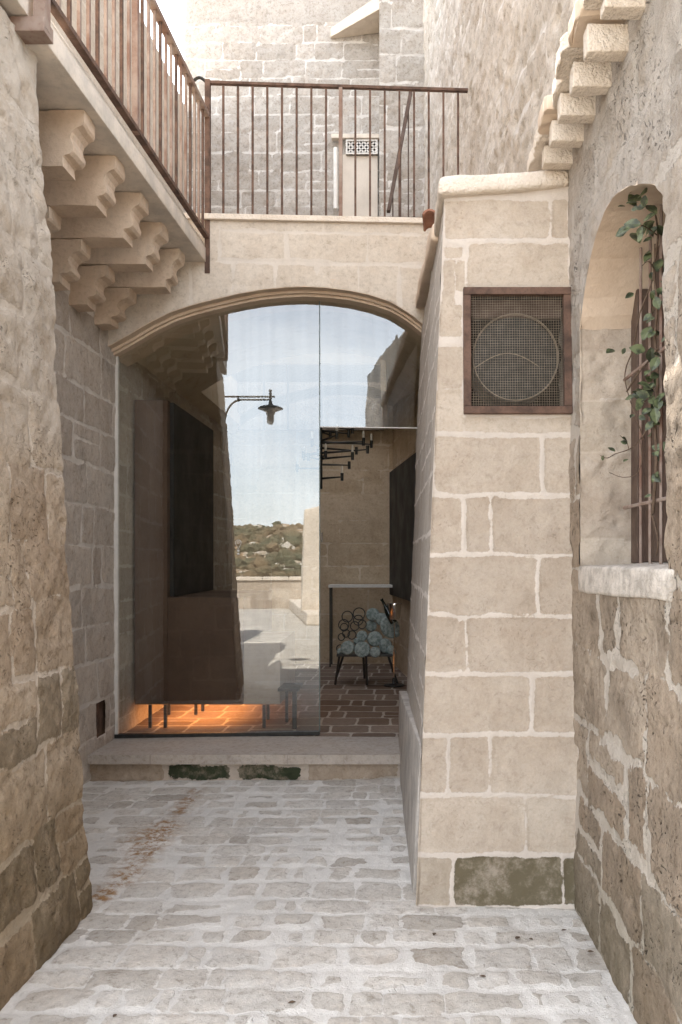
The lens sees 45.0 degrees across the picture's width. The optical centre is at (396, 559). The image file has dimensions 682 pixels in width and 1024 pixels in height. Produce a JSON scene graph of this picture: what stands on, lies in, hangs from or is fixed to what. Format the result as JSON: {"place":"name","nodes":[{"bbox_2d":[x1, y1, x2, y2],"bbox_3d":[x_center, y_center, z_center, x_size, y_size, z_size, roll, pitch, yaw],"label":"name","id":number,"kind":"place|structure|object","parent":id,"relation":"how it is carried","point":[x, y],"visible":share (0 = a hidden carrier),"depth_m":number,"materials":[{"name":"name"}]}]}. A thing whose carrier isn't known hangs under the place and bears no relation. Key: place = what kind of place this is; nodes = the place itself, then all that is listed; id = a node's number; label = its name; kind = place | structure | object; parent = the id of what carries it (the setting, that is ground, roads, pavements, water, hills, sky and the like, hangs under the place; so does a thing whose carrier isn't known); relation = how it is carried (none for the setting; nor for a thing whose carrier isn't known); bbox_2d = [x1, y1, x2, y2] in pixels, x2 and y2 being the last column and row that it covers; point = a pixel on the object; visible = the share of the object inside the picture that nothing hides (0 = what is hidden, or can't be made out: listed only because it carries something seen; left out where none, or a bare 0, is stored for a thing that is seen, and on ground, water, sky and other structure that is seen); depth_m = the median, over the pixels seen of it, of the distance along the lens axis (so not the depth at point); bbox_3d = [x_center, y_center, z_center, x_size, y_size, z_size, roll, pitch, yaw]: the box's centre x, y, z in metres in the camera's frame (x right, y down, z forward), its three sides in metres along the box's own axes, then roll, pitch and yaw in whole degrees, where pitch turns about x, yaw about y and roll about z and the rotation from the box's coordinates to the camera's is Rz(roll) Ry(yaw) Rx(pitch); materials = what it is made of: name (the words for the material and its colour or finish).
{"place":"outdoors","nodes":[
{"label":"outdoors","id":0,"kind":"place"},
{"bbox_2d":[144,0,185,102],"label":"sky","id":1,"kind":"structure","parent":0,"point":[173,11],"materials":[{"name":"white"}]},
{"bbox_2d":[125,664,406,736],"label":"terracotta floor","id":2,"kind":"structure","parent":0,"point":[352,704],"depth_m":6.69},
{"bbox_2d":[135,400,294,727],"bbox_3d":[-1.393,0.032,6.695,1.069,2.406,1.410,0,0,0],"label":"corten cabinet","id":3,"kind":"object","parent":2,"relation":"on","point":[199,640],"visible":0.97,"depth_m":6.02,"materials":[{"name":"brown metal"}]},
{"bbox_2d":[114,301,416,737],"bbox_3d":[-0.846,-0.310,5.737,2.220,3.088,0.046,0,0,-4],"label":"glass front","id":4,"kind":"object","parent":2,"relation":"on","point":[116,660],"visible":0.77,"depth_m":5.66,"materials":[{"name":"grey"}]},
{"bbox_2d":[119,311,420,732],"bbox_3d":[-0.700,-0.505,7.721,2.640,3.510,4.058,0,0,0],"label":"vaulted room","id":5,"kind":"object","parent":2,"relation":"on","point":[265,503],"visible":0.34,"depth_m":9.50,"materials":[{"name":"clear glass"}]},
{"bbox_2d":[263,365,372,488],"bbox_3d":[-0.644,-1.305,7.616,0.958,1.310,0.743,0,0,36],"label":"chandelier","id":6,"kind":"object","parent":5,"relation":"hanging from","point":[325,452],"visible":0.98,"depth_m":7.59,"materials":[{"name":"metal"}]},
{"bbox_2d":[389,453,415,600],"bbox_3d":[0.117,-0.300,8.357,0.045,1.442,2.604,0,0,-8],"label":"wall screen","id":7,"kind":"object","parent":5,"relation":"attached to","point":[402,480],"depth_m":8.61,"materials":[{"name":"black paint"}]},
{"bbox_2d":[278,683,302,728],"bbox_3d":[-0.790,1.087,6.085,0.150,0.295,0.290,0,0,0],"label":"black bar stool","id":8,"kind":"object","parent":2,"relation":"on","point":[293,688],"visible":1,"depth_m":5.96,"materials":[{"name":"metal"}]},
{"bbox_2d":[328,584,391,666],"bbox_3d":[-0.386,0.765,9.510,0.797,0.939,0.260,0,0,0],"label":"slim console","id":9,"kind":"object","parent":2,"relation":"on","point":[331,586],"visible":0.88,"depth_m":9.38,"materials":[{"name":"grey metal"}]},
{"bbox_2d":[334,607,399,684],"bbox_3d":[-0.306,0.863,8.230,0.668,0.747,0.513,0,0,0],"label":"bubble chair","id":10,"kind":"object","parent":2,"relation":"on","point":[362,649],"visible":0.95,"depth_m":8.15,"materials":[{"name":"fabric"}]},
{"bbox_2d":[384,603,403,686],"bbox_3d":[-0.030,0.835,8.000,0.200,0.799,0.200,0,0,0],"label":"ice bucket stand","id":11,"kind":"object","parent":2,"relation":"on","point":[394,609],"visible":1,"depth_m":7.96,"materials":[{"name":"silver metal"}]},
{"bbox_2d":[380,598,396,623],"bbox_3d":[-0.082,0.509,8.000,0.167,0.256,0.073,0,0,0],"label":"wine bottle","id":12,"kind":"object","parent":11,"relation":"in","point":[386,611],"visible":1,"depth_m":7.98,"materials":[{"name":"glass"}]},
{"bbox_2d":[231,365,380,381],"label":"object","id":13,"kind":"structure","parent":0,"point":[369,371],"depth_m":9.50,"materials":[{"name":"white"}]},
{"bbox_2d":[51,0,187,212],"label":"wall","id":14,"kind":"structure","parent":13,"relation":"on","point":[74,50],"depth_m":8.48,"materials":[{"name":"beige stone"}]},
{"bbox_2d":[184,0,378,215],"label":"back wall","id":15,"kind":"structure","parent":13,"relation":"on","point":[286,41],"depth_m":11.00,"materials":[{"name":"beige stone"}]},
{"bbox_2d":[331,134,378,215],"bbox_3d":[-0.553,-3.922,10.904,0.637,3.444,0.112,0,0,0],"label":"blocked doorway","id":16,"kind":"structure","parent":15,"relation":"attached to","point":[362,174],"depth_m":10.93,"materials":[{"name":"beige stone"}]},
{"bbox_2d":[331,0,378,38],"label":"canopy","id":17,"kind":"object","parent":15,"relation":"attached to","point":[363,20],"visible":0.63,"depth_m":10.77,"materials":[{"name":"beige stone"}]},
{"bbox_2d":[387,92,411,216],"bbox_3d":[0.030,-3.668,8.750,0.057,2.816,0.443,0,0,38],"label":"stair handrail","id":18,"kind":"object","parent":13,"relation":"on","point":[391,196],"visible":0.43,"depth_m":8.74,"materials":[{"name":"brown metal"}]},
{"bbox_2d":[379,0,425,216],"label":"stone pilaster","id":19,"kind":"object","parent":13,"relation":"on","point":[401,43],"visible":0.44,"depth_m":10.29,"materials":[{"name":"beige stone"}]},
{"bbox_2d":[422,0,576,210],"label":"long rough wall","id":20,"kind":"structure","parent":13,"relation":"on","point":[497,58],"depth_m":5.74,"materials":[{"name":"beige stone"}]},
{"bbox_2d":[0,778,636,1023],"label":"alley paving","id":21,"kind":"structure","parent":0,"point":[240,901],"depth_m":3.06,"materials":[{"name":"grey stone"}]},
{"bbox_2d":[0,6,92,1010],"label":"rough stone wall","id":22,"kind":"structure","parent":21,"relation":"on","point":[46,904],"depth_m":2.96,"materials":[{"name":"beige stone"}]},
{"bbox_2d":[53,290,115,784],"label":"recessed side wall","id":23,"kind":"structure","parent":21,"relation":"on","point":[84,363],"depth_m":5.18,"materials":[{"name":"beige stone"}]},
{"bbox_2d":[45,206,60,233],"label":"scalloped corbel","id":24,"kind":"object","parent":23,"relation":"attached to","point":[53,219],"visible":0.16,"depth_m":4.12,"materials":[{"name":"beige stone"}]},
{"bbox_2d":[38,110,94,180],"bbox_3d":[-1.681,-1.876,3.722,0.579,0.256,0.147,0,0,0],"label":"scalloped corbel","id":25,"kind":"object","parent":23,"relation":"attached to","point":[66,137],"visible":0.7,"depth_m":3.65,"materials":[{"name":"beige stone"}]},
{"bbox_2d":[51,239,90,290],"bbox_3d":[-1.846,-1.630,4.543,0.253,0.240,0.150,0,0,0],"label":"scalloped corbel","id":26,"kind":"object","parent":23,"relation":"attached to","point":[69,256],"visible":0.58,"depth_m":4.47,"materials":[{"name":"beige stone"}]},
{"bbox_2d":[43,155,124,217],"bbox_3d":[-1.680,-1.875,4.130,0.579,0.255,0.145,0,0,0],"label":"scalloped corbel","id":27,"kind":"object","parent":23,"relation":"attached to","point":[89,191],"visible":0.45,"depth_m":4.06,"materials":[{"name":"beige stone"}]},
{"bbox_2d":[69,265,114,311],"bbox_3d":[-1.845,-1.628,4.938,0.253,0.240,0.148,0,0,0],"label":"scalloped corbel","id":28,"kind":"object","parent":23,"relation":"attached to","point":[89,286],"visible":0.81,"depth_m":4.87,"materials":[{"name":"beige stone"}]},
{"bbox_2d":[51,192,148,247],"bbox_3d":[-1.681,-1.875,4.538,0.578,0.256,0.146,0,0,0],"label":"scalloped corbel","id":29,"kind":"object","parent":23,"relation":"attached to","point":[118,227],"visible":0.49,"depth_m":4.47,"materials":[{"name":"beige stone"}]},
{"bbox_2d":[96,700,104,737],"bbox_3d":[-2.001,1.055,5.440,0.058,0.350,0.480,0,0,0],"label":"rusty vent","id":30,"kind":"object","parent":23,"relation":"attached to","point":[100,717],"visible":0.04,"depth_m":5.45,"materials":[{"name":"metal"}]},
{"bbox_2d":[94,288,136,330],"bbox_3d":[-1.843,-1.630,5.342,0.253,0.239,0.148,0,0,0],"label":"scalloped corbel","id":31,"kind":"object","parent":23,"relation":"attached to","point":[111,309],"visible":0.73,"depth_m":5.27,"materials":[{"name":"beige stone"}]},
{"bbox_2d":[27,21,205,261],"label":"stone balcony","id":32,"kind":"structure","parent":23,"relation":"on","point":[64,81],"depth_m":3.92,"materials":[{"name":"beige stone"}]},
{"bbox_2d":[8,0,208,237],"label":"balcony railing","id":33,"kind":"object","parent":32,"relation":"on","point":[35,28],"visible":1,"depth_m":4.25,"materials":[{"name":"metal"}]},
{"bbox_2d":[79,222,168,271],"bbox_3d":[-1.681,-1.875,4.935,0.579,0.256,0.146,0,0,0],"label":"scalloped corbel","id":34,"kind":"object","parent":23,"relation":"attached to","point":[142,255],"visible":0.47,"depth_m":4.86,"materials":[{"name":"beige stone"}]},
{"bbox_2d":[106,248,184,293],"bbox_3d":[-1.685,-1.875,5.346,0.576,0.256,0.156,0,0,0],"label":"scalloped corbel","id":35,"kind":"object","parent":23,"relation":"attached to","point":[161,278],"visible":0.4,"depth_m":5.27,"materials":[{"name":"beige stone"}]},
{"bbox_2d":[88,736,399,781],"bbox_3d":[-0.905,1.325,5.427,2.090,0.190,0.545,0,0,0],"label":"stone step","id":36,"kind":"object","parent":21,"relation":"on","point":[324,758],"visible":0.91,"depth_m":5.20,"materials":[{"name":"grey stone"}]},
{"bbox_2d":[399,170,582,908],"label":"stone pier","id":37,"kind":"structure","parent":21,"relation":"on","point":[489,751],"depth_m":3.36,"materials":[{"name":"beige stone"}]},
{"bbox_2d":[108,213,430,366],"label":"arched wall","id":38,"kind":"structure","parent":37,"relation":"on","point":[364,266],"depth_m":5.58,"materials":[{"name":"stone"}]},
{"bbox_2d":[194,76,467,272],"bbox_3d":[-0.452,-2.612,5.589,1.882,1.364,0.093,0,0,-1],"label":"bridge railing","id":39,"kind":"object","parent":38,"relation":"on","point":[209,83],"visible":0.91,"depth_m":5.58,"materials":[{"name":"metal"}]},
{"bbox_2d":[422,209,434,230],"bbox_3d":[0.213,-2.169,5.250,0.094,0.067,0.346,0,0,3],"label":"roof tile","id":40,"kind":"object","parent":37,"relation":"on","point":[428,216],"visible":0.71,"depth_m":5.21,"materials":[{"name":"ceramic"}]},
{"bbox_2d":[463,287,572,414],"bbox_3d":[0.500,-0.864,3.441,0.447,0.530,0.149,0,0,0],"label":"fan grille","id":41,"kind":"object","parent":37,"relation":"attached to","point":[475,310],"visible":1,"depth_m":3.40,"materials":[{"name":"metal"}]},
{"bbox_2d":[471,314,558,405],"bbox_3d":[0.498,-0.847,3.545,0.361,0.372,0.251,0,0,0],"label":"ventilation fan","id":42,"kind":"object","parent":41,"relation":"attached to","point":[490,381],"visible":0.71,"depth_m":3.47},
{"bbox_2d":[559,0,681,1023],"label":"hand wall","id":43,"kind":"structure","parent":21,"relation":"on","point":[627,666],"depth_m":2.64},
{"bbox_2d":[527,0,644,171],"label":"stone eaves","id":44,"kind":"object","parent":43,"relation":"attached to","point":[594,41],"visible":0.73,"depth_m":2.77,"materials":[{"name":"beige stone"}]},
{"bbox_2d":[600,188,665,555],"bbox_3d":[0.819,-0.656,2.829,0.224,1.288,0.619,0,0,0],"label":"ivy vine","id":45,"kind":"object","parent":43,"relation":"attached to","point":[656,402],"visible":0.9,"depth_m":2.76,"materials":[{"name":"green plant"}]},
{"bbox_2d":[623,205,665,563],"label":"window bars","id":46,"kind":"object","parent":43,"relation":"on","point":[660,500],"depth_m":2.88,"materials":[{"name":"metal"}]},
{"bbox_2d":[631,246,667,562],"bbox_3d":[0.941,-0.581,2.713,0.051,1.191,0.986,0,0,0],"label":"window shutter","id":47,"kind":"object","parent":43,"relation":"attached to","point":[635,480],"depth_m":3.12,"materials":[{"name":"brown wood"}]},
{"bbox_3d":[-3.565,-3.700,2.700,4.070,10.200,1.000,0,0,0],"label":"left house","id":48,"kind":"object","parent":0,"visible":0},
{"bbox_2d":[0,0,32,15],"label":"balcony slab","id":49,"kind":"structure","parent":48,"relation":"on","point":[17,7],"depth_m":3.08,"materials":[{"name":"stone"}]}
]}

